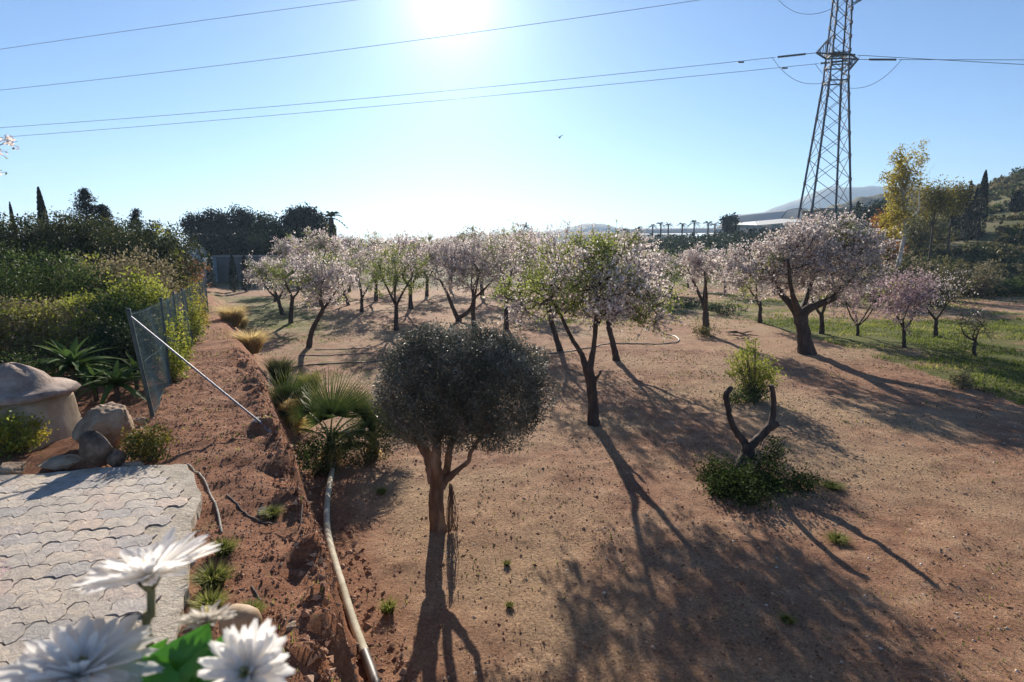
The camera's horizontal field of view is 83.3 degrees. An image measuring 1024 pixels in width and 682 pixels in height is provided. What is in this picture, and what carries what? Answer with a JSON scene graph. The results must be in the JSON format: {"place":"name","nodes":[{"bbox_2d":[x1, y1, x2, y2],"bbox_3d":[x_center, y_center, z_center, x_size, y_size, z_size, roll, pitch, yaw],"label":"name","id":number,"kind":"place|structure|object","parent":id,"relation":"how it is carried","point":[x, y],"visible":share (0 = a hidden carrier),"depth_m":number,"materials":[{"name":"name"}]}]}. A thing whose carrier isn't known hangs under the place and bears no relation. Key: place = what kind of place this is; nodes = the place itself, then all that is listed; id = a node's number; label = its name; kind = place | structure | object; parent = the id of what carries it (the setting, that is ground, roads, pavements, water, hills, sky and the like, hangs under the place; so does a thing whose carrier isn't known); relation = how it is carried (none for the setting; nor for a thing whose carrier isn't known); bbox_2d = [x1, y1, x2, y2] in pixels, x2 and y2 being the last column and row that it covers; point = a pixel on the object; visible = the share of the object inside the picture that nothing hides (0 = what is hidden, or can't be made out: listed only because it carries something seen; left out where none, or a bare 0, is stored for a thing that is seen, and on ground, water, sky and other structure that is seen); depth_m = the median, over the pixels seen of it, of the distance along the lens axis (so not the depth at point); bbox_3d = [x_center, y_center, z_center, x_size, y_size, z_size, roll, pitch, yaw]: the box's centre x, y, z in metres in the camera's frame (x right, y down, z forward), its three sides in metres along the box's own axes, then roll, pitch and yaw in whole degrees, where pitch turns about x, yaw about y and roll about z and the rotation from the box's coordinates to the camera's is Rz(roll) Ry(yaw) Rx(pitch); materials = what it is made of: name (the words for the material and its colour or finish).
{"place":"outdoors","nodes":[
{"label":"outdoors","id":0,"kind":"place"},
{"bbox_2d":[0,464,202,675],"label":"patio","id":1,"kind":"structure","parent":0,"point":[61,532],"depth_m":5.23,"materials":[{"name":"concrete"}]},
{"bbox_2d":[0,176,1023,681],"bbox_3d":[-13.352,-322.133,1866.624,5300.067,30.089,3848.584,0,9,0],"label":"ground","id":2,"kind":"structure","parent":0,"point":[556,582],"depth_m":8.43,"materials":[{"name":"soil"}]},
{"bbox_2d":[0,407,58,457],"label":"bush","id":3,"kind":"object","parent":2,"relation":"on","point":[17,446],"visible":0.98,"depth_m":7.61,"materials":[{"name":"green plant"}]},
{"bbox_2d":[0,288,79,374],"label":"shrub","id":4,"kind":"object","parent":2,"relation":"on","point":[14,328],"visible":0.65,"depth_m":12.53,"materials":[{"name":"green plant"}]},
{"bbox_2d":[0,362,81,451],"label":"stone pillar","id":5,"kind":"structure","parent":2,"relation":"on","point":[29,389],"depth_m":8.07,"materials":[{"name":"stone"}]},
{"bbox_2d":[36,454,81,469],"bbox_3d":[-5.577,1.502,7.101,0.469,0.147,0.431,0,9,0],"label":"rock","id":6,"kind":"object","parent":2,"relation":"on","point":[59,462],"visible":0.99,"depth_m":7.01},
{"bbox_2d":[0,211,131,308],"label":"hedge tree","id":7,"kind":"object","parent":2,"relation":"on","point":[55,229],"visible":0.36,"depth_m":25.18,"materials":[{"name":"green plant"}]},
{"bbox_2d":[0,238,139,348],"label":"shrub","id":8,"kind":"object","parent":2,"relation":"on","point":[30,286],"visible":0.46,"depth_m":16.68,"materials":[{"name":"green plant"}]},
{"bbox_2d":[0,323,146,382],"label":"shrub","id":9,"kind":"object","parent":2,"relation":"on","point":[54,356],"visible":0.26,"depth_m":11.65,"materials":[{"name":"green plant"}]},
{"bbox_2d":[22,336,125,396],"bbox_3d":[-7.944,0.529,10.335,1.899,1.172,1.746,0,9,0],"label":"blade leaved plant","id":10,"kind":"object","parent":2,"relation":"on","point":[71,356],"visible":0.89,"depth_m":10.35,"materials":[{"name":"plant"}]},
{"bbox_2d":[63,187,114,229],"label":"conifer tree","id":11,"kind":"object","parent":2,"relation":"on","point":[82,205],"visible":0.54,"depth_m":36.85,"materials":[{"name":"green plant"}]},
{"bbox_2d":[0,205,180,302],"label":"hedge tree","id":12,"kind":"object","parent":2,"relation":"on","point":[55,216],"visible":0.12,"depth_m":26.14,"materials":[{"name":"green plant"}]},
{"bbox_2d":[79,430,113,466],"bbox_3d":[-5.069,1.312,7.047,0.370,0.482,0.340,0,9,0],"label":"rock","id":13,"kind":"object","parent":2,"relation":"on","point":[96,448],"visible":0.93,"depth_m":6.93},
{"bbox_2d":[66,362,134,400],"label":"blade leaved plant","id":14,"kind":"object","parent":2,"relation":"on","point":[93,373],"visible":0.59,"depth_m":10.22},
{"bbox_2d":[22,212,181,296],"bbox_3d":[-19.727,-3.679,27.503,7.189,4.950,6.306,0,9,0],"label":"hedge tree","id":15,"kind":"object","parent":2,"relation":"on","point":[107,238],"visible":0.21,"depth_m":26.49,"materials":[{"name":"green plant"}]},
{"bbox_2d":[19,287,187,373],"bbox_3d":[-9.623,-0.227,13.194,3.919,1.964,2.706,0,9,0],"label":"shrub","id":16,"kind":"object","parent":2,"relation":"on","point":[62,305],"visible":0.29,"depth_m":12.68,"materials":[{"name":"green plant"}]},
{"bbox_2d":[72,402,134,448],"bbox_3d":[-5.625,1.186,7.936,0.708,0.634,0.768,-4,10,-23],"label":"rock","id":17,"kind":"object","parent":2,"relation":"on","point":[108,421],"visible":0.81,"depth_m":7.73,"materials":[{"name":"stone"}]},
{"bbox_2d":[56,287,168,367],"bbox_3d":[-9.147,-0.259,13.164,2.446,1.955,1.814,0,9,0],"label":"shrub","id":18,"kind":"object","parent":2,"relation":"on","point":[109,304],"visible":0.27,"depth_m":12.92,"materials":[{"name":"green plant"}]},
{"bbox_2d":[75,360,155,403],"bbox_3d":[-6.985,0.803,10.174,1.395,0.870,1.460,0,9,0],"label":"blade leaved plant","id":19,"kind":"object","parent":2,"relation":"on","point":[116,379],"visible":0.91,"depth_m":10.07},
{"bbox_2d":[80,305,160,373],"bbox_3d":[-8.316,0.053,12.287,1.528,1.574,1.672,-4,10,-22],"label":"shrub","id":20,"kind":"object","parent":2,"relation":"on","point":[123,330],"visible":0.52,"depth_m":12.12,"materials":[{"name":"green plant"}]},
{"bbox_2d":[88,241,185,314],"bbox_3d":[-11.789,-1.518,18.065,3.118,3.196,2.487,0,9,0],"label":"shrub","id":21,"kind":"object","parent":2,"relation":"on","point":[135,263],"visible":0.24,"depth_m":17.91,"materials":[{"name":"green plant"}]},
{"bbox_2d":[97,264,188,363],"bbox_3d":[-9.074,-0.616,14.118,2.188,2.530,1.721,0,9,0],"label":"shrub","id":22,"kind":"object","parent":2,"relation":"on","point":[148,297],"visible":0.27,"depth_m":13.91,"materials":[{"name":"green plant"}]},
{"bbox_2d":[118,418,182,464],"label":"bush","id":23,"kind":"object","parent":2,"relation":"on","point":[152,442],"visible":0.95,"depth_m":7.31,"materials":[{"name":"green plant"}]},
{"bbox_2d":[95,215,214,301],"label":"hedge tree","id":24,"kind":"object","parent":2,"relation":"on","point":[179,247],"visible":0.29,"depth_m":29.43,"materials":[{"name":"green plant"}]},
{"bbox_2d":[125,276,208,416],"bbox_3d":[-10.384,-0.853,18.502,0.277,2.430,20.875,-4,10,-25],"label":"chain link fence","id":25,"kind":"object","parent":2,"relation":"on","point":[175,298],"visible":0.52,"depth_m":10.69,"materials":[{"name":"metal"}]},
{"bbox_2d":[149,311,193,382],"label":"climbing plant","id":26,"kind":"object","parent":25,"relation":"attached to","point":[181,364],"visible":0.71,"depth_m":11.88,"materials":[{"name":"green plant"}]},
{"bbox_2d":[168,304,201,361],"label":"climbing plant","id":27,"kind":"object","parent":25,"relation":"attached to","point":[190,344],"visible":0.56,"depth_m":13.93,"materials":[{"name":"green plant"}]},
{"bbox_2d":[184,283,207,343],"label":"climbing plant","id":28,"kind":"object","parent":25,"relation":"attached to","point":[195,321],"visible":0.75,"depth_m":17.69,"materials":[{"name":"green plant"}]},
{"bbox_2d":[130,316,271,431],"bbox_3d":[-4.798,0.512,8.861,2.614,1.750,0.044,3,10,16],"label":"fence brace","id":29,"kind":"object","parent":25,"relation":"attached to","point":[197,371],"visible":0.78,"depth_m":8.85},
{"bbox_2d":[173,209,214,246],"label":"pine tree","id":30,"kind":"object","parent":2,"relation":"on","point":[186,225],"visible":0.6,"depth_m":71.85,"materials":[{"name":"green plant"}]},
{"bbox_2d":[182,228,230,254],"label":"pine tree","id":31,"kind":"object","parent":2,"relation":"on","point":[206,239],"visible":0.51,"depth_m":65.06,"materials":[{"name":"green plant"}]},
{"bbox_2d":[185,585,234,613],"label":"weed clump","id":32,"kind":"object","parent":2,"relation":"on","point":[210,599],"visible":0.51,"depth_m":4.30,"materials":[{"name":"green plant"}]},
{"bbox_2d":[182,553,241,591],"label":"weed clump","id":33,"kind":"object","parent":2,"relation":"on","point":[212,577],"visible":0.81,"depth_m":4.64,"materials":[{"name":"green plant"}]},
{"bbox_2d":[193,206,231,234],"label":"pine tree","id":34,"kind":"object","parent":2,"relation":"on","point":[219,220],"visible":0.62,"depth_m":72.54,"materials":[{"name":"green plant"}]},
{"bbox_2d":[209,303,253,326],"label":"grass tuft","id":35,"kind":"object","parent":2,"relation":"on","point":[233,316],"visible":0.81,"depth_m":24.57,"materials":[{"name":"plant"}]},
{"bbox_2d":[220,202,257,246],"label":"pine tree","id":36,"kind":"object","parent":2,"relation":"on","point":[240,219],"visible":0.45,"depth_m":74.30,"materials":[{"name":"green plant"}]},
{"bbox_2d":[208,226,270,254],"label":"pine tree","id":37,"kind":"object","parent":2,"relation":"on","point":[233,241],"visible":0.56,"depth_m":66.00,"materials":[{"name":"green plant"}]},
{"bbox_2d":[60,348,420,681],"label":"clods","id":38,"kind":"object","parent":2,"relation":"on","point":[320,577],"visible":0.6,"depth_m":6.15,"materials":[{"name":"soil"}]},
{"bbox_2d":[219,604,261,635],"bbox_3d":[-1.889,1.986,4.055,0.228,0.236,0.236,3,10,17],"label":"rock","id":39,"kind":"object","parent":2,"relation":"on","point":[246,614],"visible":0.52,"depth_m":3.99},
{"bbox_2d":[227,327,276,353],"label":"grass tuft","id":40,"kind":"object","parent":2,"relation":"on","point":[252,342],"visible":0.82,"depth_m":19.55,"materials":[{"name":"plant"}]},
{"bbox_2d":[211,255,296,281],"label":"garden wall","id":41,"kind":"structure","parent":2,"relation":"on","point":[222,262],"depth_m":63.48,"materials":[{"name":"concrete"}]},
{"bbox_2d":[250,207,289,254],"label":"pine tree","id":42,"kind":"object","parent":2,"relation":"on","point":[261,223],"visible":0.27,"depth_m":70.08,"materials":[{"name":"green plant"}]},
{"bbox_2d":[243,250,299,314],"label":"almond tree","id":43,"kind":"object","parent":2,"relation":"on","point":[264,270],"visible":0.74,"depth_m":32.92,"materials":[{"name":"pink plant"}]},
{"bbox_2d":[260,354,299,383],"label":"grass tuft","id":44,"kind":"object","parent":2,"relation":"on","point":[272,366],"visible":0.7,"depth_m":16.68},
{"bbox_2d":[241,224,320,259],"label":"pine tree","id":45,"kind":"object","parent":2,"relation":"on","point":[263,243],"visible":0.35,"depth_m":65.17,"materials":[{"name":"green plant"}]},
{"bbox_2d":[267,234,316,289],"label":"almond tree","id":46,"kind":"object","parent":2,"relation":"on","point":[285,251],"visible":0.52,"depth_m":50.37,"materials":[{"name":"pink plant"}]},
{"bbox_2d":[264,252,322,322],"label":"almond tree","id":47,"kind":"object","parent":2,"relation":"on","point":[285,287],"visible":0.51,"depth_m":29.41,"materials":[{"name":"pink plant"}]},
{"bbox_2d":[264,364,327,436],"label":"fan palm","id":48,"kind":"object","parent":2,"relation":"on","point":[287,392],"visible":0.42,"depth_m":12.36,"materials":[{"name":"green plant"}]},
{"bbox_2d":[278,202,328,244],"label":"pine tree","id":49,"kind":"object","parent":2,"relation":"on","point":[303,217],"visible":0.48,"depth_m":71.22,"materials":[{"name":"green plant"}]},
{"bbox_2d":[285,226,353,294],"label":"almond tree","id":50,"kind":"object","parent":2,"relation":"on","point":[325,246],"visible":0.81,"depth_m":42.36,"materials":[{"name":"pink plant"}]},
{"bbox_2d":[292,425,353,477],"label":"bush","id":51,"kind":"object","parent":2,"relation":"on","point":[322,446],"visible":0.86,"depth_m":10.26,"materials":[{"name":"green plant"}]},
{"bbox_2d":[289,249,360,347],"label":"almond tree","id":52,"kind":"object","parent":2,"relation":"on","point":[315,278],"visible":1,"depth_m":22.32,"materials":[{"name":"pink plant"}]},
{"bbox_2d":[286,367,402,468],"bbox_3d":[-3.172,1.493,10.591,2.310,2.106,1.628,0,9,0],"label":"fan palm","id":53,"kind":"object","parent":2,"relation":"on","point":[331,406],"visible":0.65,"depth_m":10.48,"materials":[{"name":"green plant"}]},
{"bbox_2d":[323,462,380,681],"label":"plastic pipe","id":54,"kind":"object","parent":2,"relation":"on","point":[368,663],"visible":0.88,"depth_m":6.55,"materials":[{"name":"plastic"}]},
{"bbox_2d":[335,247,387,311],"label":"almond tree","id":55,"kind":"object","parent":2,"relation":"on","point":[364,262],"visible":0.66,"depth_m":34.20,"materials":[{"name":"pink plant"}]},
{"bbox_2d":[334,417,400,466],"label":"bush","id":56,"kind":"object","parent":2,"relation":"on","point":[367,455],"visible":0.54,"depth_m":10.71,"materials":[{"name":"green plant"}]},
{"bbox_2d":[341,227,405,300],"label":"almond tree","id":57,"kind":"object","parent":2,"relation":"on","point":[362,245],"visible":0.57,"depth_m":41.03,"materials":[{"name":"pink plant"}]},
{"bbox_2d":[358,243,435,330],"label":"almond tree","id":58,"kind":"object","parent":2,"relation":"on","point":[398,264],"visible":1,"depth_m":27.13,"materials":[{"name":"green plant"}]},
{"bbox_2d":[373,230,436,308],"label":"almond tree","id":59,"kind":"object","parent":2,"relation":"on","point":[417,250],"visible":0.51,"depth_m":35.46,"materials":[{"name":"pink plant"}]},
{"bbox_2d":[416,232,488,321],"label":"almond tree","id":60,"kind":"object","parent":2,"relation":"on","point":[431,251],"visible":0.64,"depth_m":29.70,"materials":[{"name":"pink plant"}]},
{"bbox_2d":[371,315,561,532],"bbox_3d":[-0.651,1.218,8.075,2.656,3.178,2.112,0,9,0],"label":"round headed tree","id":61,"kind":"object","parent":2,"relation":"on","point":[447,382],"visible":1,"depth_m":7.56,"materials":[{"name":"green plant"}]},
{"bbox_2d":[447,228,518,326],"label":"almond tree","id":62,"kind":"object","parent":2,"relation":"on","point":[466,263],"visible":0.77,"depth_m":27.97,"materials":[{"name":"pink plant"}]},
{"bbox_2d":[470,217,544,329],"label":"almond tree","id":63,"kind":"object","parent":2,"relation":"on","point":[510,261],"visible":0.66,"depth_m":27.16,"materials":[{"name":"pink plant"}]},
{"bbox_2d":[6,321,1023,681],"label":"weeds","id":64,"kind":"object","parent":2,"relation":"on","point":[528,443],"visible":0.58,"depth_m":14.74,"materials":[{"name":"green plant"}]},
{"bbox_2d":[492,224,556,294],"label":"almond tree","id":65,"kind":"object","parent":2,"relation":"on","point":[531,236],"visible":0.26,"depth_m":37.20,"materials":[{"name":"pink plant"}]},
{"bbox_2d":[498,215,605,351],"bbox_3d":[1.580,-2.085,21.667,4.394,5.320,3.800,0,9,0],"label":"almond tree","id":66,"kind":"object","parent":2,"relation":"on","point":[559,347],"visible":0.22,"depth_m":21.48,"materials":[{"name":"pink plant"}]},
{"bbox_2d":[482,220,687,426],"bbox_3d":[1.807,-0.389,13.181,4.218,4.596,4.407,6,11,33],"label":"almond tree","id":67,"kind":"object","parent":2,"relation":"on","point":[589,281],"visible":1,"depth_m":12.22,"materials":[{"name":"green plant"}]},
{"bbox_2d":[562,222,679,360],"bbox_3d":[3.565,-1.623,19.962,4.021,4.893,3.864,0,9,0],"label":"almond tree","id":68,"kind":"object","parent":2,"relation":"on","point":[615,353],"visible":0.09,"depth_m":19.73,"materials":[{"name":"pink plant"}]},
{"bbox_2d":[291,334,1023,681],"bbox_3d":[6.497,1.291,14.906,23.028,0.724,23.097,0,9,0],"label":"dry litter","id":69,"kind":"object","parent":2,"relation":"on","point":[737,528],"visible":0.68,"depth_m":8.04,"materials":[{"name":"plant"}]},
{"bbox_2d":[309,348,1023,681],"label":"pebbles","id":70,"kind":"object","parent":2,"relation":"on","point":[730,630],"visible":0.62,"depth_m":9.49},
{"bbox_2d":[645,249,692,297],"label":"almond tree","id":71,"kind":"object","parent":2,"relation":"on","point":[672,259],"visible":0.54,"depth_m":43.18,"materials":[{"name":"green plant"}]},
{"bbox_2d":[616,227,722,234],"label":"greenhouse","id":72,"kind":"object","parent":2,"relation":"on","point":[678,230],"visible":0.65,"depth_m":153.20,"materials":[{"name":"plastic"}]},
{"bbox_2d":[675,240,724,333],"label":"almond tree","id":73,"kind":"object","parent":2,"relation":"on","point":[697,259],"visible":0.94,"depth_m":25.71,"materials":[{"name":"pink plant"}]},
{"bbox_2d":[633,226,824,276],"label":"citrus rows","id":74,"kind":"object","parent":2,"relation":"on","point":[677,241],"visible":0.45,"depth_m":105.47,"materials":[{"name":"green plant"}]},
{"bbox_2d":[714,336,786,404],"bbox_3d":[6.220,0.744,14.889,1.892,1.820,1.227,-3,10,-20],"label":"bush","id":75,"kind":"object","parent":2,"relation":"on","point":[753,385],"visible":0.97,"depth_m":14.79,"materials":[{"name":"green plant"}]},
{"bbox_2d":[734,261,775,322],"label":"almond tree","id":76,"kind":"object","parent":2,"relation":"on","point":[756,291],"visible":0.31,"depth_m":29.64,"materials":[{"name":"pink plant"}]},
{"bbox_2d":[688,384,832,513],"bbox_3d":[4.140,1.991,9.560,2.260,2.161,2.158,0,9,0],"label":"pruned tree","id":77,"kind":"object","parent":2,"relation":"on","point":[743,468],"visible":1,"depth_m":9.62,"materials":[{"name":"green plant"}]},
{"bbox_2d":[733,208,806,224],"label":"greenhouse","id":78,"kind":"object","parent":2,"relation":"on","point":[774,217],"visible":0.77,"depth_m":122.50,"materials":[{"name":"plastic"}]},
{"bbox_2d":[708,203,904,354],"bbox_3d":[10.681,-2.233,21.421,6.407,5.657,4.782,5,11,26],"label":"almond tree","id":79,"kind":"object","parent":2,"relation":"on","point":[818,250],"visible":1,"depth_m":20.52,"materials":[{"name":"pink plant"}]},
{"bbox_2d":[802,276,842,333],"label":"almond tree","id":80,"kind":"object","parent":2,"relation":"on","point":[821,325],"visible":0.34,"depth_m":26.17,"materials":[{"name":"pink plant"}]},
{"bbox_2d":[796,0,861,235],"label":"electricity pylon","id":81,"kind":"object","parent":2,"relation":"on","point":[827,43],"visible":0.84,"depth_m":70.63,"materials":[{"name":"metal"}]},
{"bbox_2d":[4,0,843,89],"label":"power line","id":82,"kind":"object","parent":81,"relation":"hanging from","point":[392,43],"visible":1,"depth_m":75.14,"materials":[{"name":"metal"}]},
{"bbox_2d":[0,58,995,137],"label":"power line","id":83,"kind":"object","parent":81,"relation":"hanging from","point":[876,59],"visible":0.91,"depth_m":74.45,"materials":[{"name":"metal"}]},
{"bbox_2d":[0,52,1023,127],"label":"power line","id":84,"kind":"object","parent":81,"relation":"hanging from","point":[827,53],"visible":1,"depth_m":70.69,"materials":[{"name":"metal"}]},
{"bbox_2d":[816,260,904,335],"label":"almond tree","id":85,"kind":"object","parent":2,"relation":"on","point":[857,300],"visible":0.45,"depth_m":25.37,"materials":[{"name":"pink plant"}]},
{"bbox_2d":[852,197,891,227],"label":"hillside tree","id":86,"kind":"object","parent":2,"relation":"on","point":[882,203],"visible":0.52,"depth_m":87.80,"materials":[{"name":"green plant"}]},
{"bbox_2d":[873,135,931,266],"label":"yellow leaved tree","id":87,"kind":"object","parent":2,"relation":"on","point":[900,174],"visible":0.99,"depth_m":48.31,"materials":[{"name":"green plant"}]},
{"bbox_2d":[868,265,946,347],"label":"almond tree","id":88,"kind":"object","parent":2,"relation":"on","point":[906,300],"visible":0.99,"depth_m":21.98,"materials":[{"name":"pink plant"}]},
{"bbox_2d":[822,166,1023,290],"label":"hillside scrub","id":89,"kind":"object","parent":2,"relation":"on","point":[1009,254],"visible":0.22,"depth_m":68.60,"materials":[{"name":"green plant"}]},
{"bbox_2d":[893,208,959,253],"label":"hillside tree","id":90,"kind":"object","parent":2,"relation":"on","point":[923,232],"visible":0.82,"depth_m":70.17,"materials":[{"name":"green plant"}]},
{"bbox_2d":[898,173,962,258],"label":"hillside tree","id":91,"kind":"object","parent":2,"relation":"on","point":[932,198],"visible":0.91,"depth_m":63.84,"materials":[{"name":"green plant"}]},
{"bbox_2d":[911,263,985,336],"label":"almond tree","id":92,"kind":"object","parent":2,"relation":"on","point":[935,327],"visible":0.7,"depth_m":24.99,"materials":[{"name":"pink plant"}]},
{"bbox_2d":[936,177,979,256],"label":"hillside tree","id":93,"kind":"object","parent":2,"relation":"on","point":[960,190],"visible":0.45,"depth_m":65.85,"materials":[{"name":"green plant"}]},
{"bbox_2d":[933,256,982,297],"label":"shrub","id":94,"kind":"object","parent":2,"relation":"on","point":[949,269],"visible":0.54,"depth_m":41.52,"materials":[{"name":"green plant"}]},
{"bbox_2d":[958,181,973,241],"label":"cypress tree","id":95,"kind":"object","parent":2,"relation":"on","point":[968,218],"visible":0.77,"depth_m":76.19,"materials":[{"name":"green plant"}]},
{"bbox_2d":[947,294,1005,356],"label":"almond tree","id":96,"kind":"object","parent":2,"relation":"on","point":[978,322],"visible":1,"depth_m":20.65,"materials":[{"name":"green plant"}]},
{"bbox_2d":[971,169,988,240],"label":"cypress tree","id":97,"kind":"object","parent":2,"relation":"on","point":[983,188],"visible":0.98,"depth_m":75.95,"materials":[{"name":"green plant"}]},
{"bbox_2d":[959,259,1011,297],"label":"shrub","id":98,"kind":"object","parent":2,"relation":"on","point":[985,279],"visible":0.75,"depth_m":43.67,"materials":[{"name":"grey plant"}]},
{"bbox_3d":[-0.300,2.417,0.828,3.800,3.560,0.420,0,9,0],"label":"terrace wall","id":99,"kind":"object","parent":2,"relation":"on","visible":0},
{"bbox_2d":[0,526,294,681],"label":"potted flowers","id":100,"kind":"object","parent":99,"relation":"on","point":[88,649],"visible":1,"depth_m":0.42,"materials":[{"name":"white plant"}]},
{"bbox_2d":[0,0,1023,244],"label":"sky","id":101,"kind":"structure","parent":0,"point":[675,151],"materials":[{"name":"blue"}]},
{"bbox_2d":[544,293,1023,404],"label":"grass","id":102,"kind":"structure","parent":0,"point":[935,340],"depth_m":25.91,"materials":[{"name":"plant"}]},
{"bbox_2d":[710,189,944,236],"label":"wooded hill","id":103,"kind":"structure","parent":0,"point":[865,200],"depth_m":308.45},
{"bbox_2d":[765,185,955,211],"bbox_3d":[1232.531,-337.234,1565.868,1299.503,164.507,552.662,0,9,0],"label":"mountain","id":104,"kind":"structure","parent":0,"point":[867,191],"depth_m":1494.65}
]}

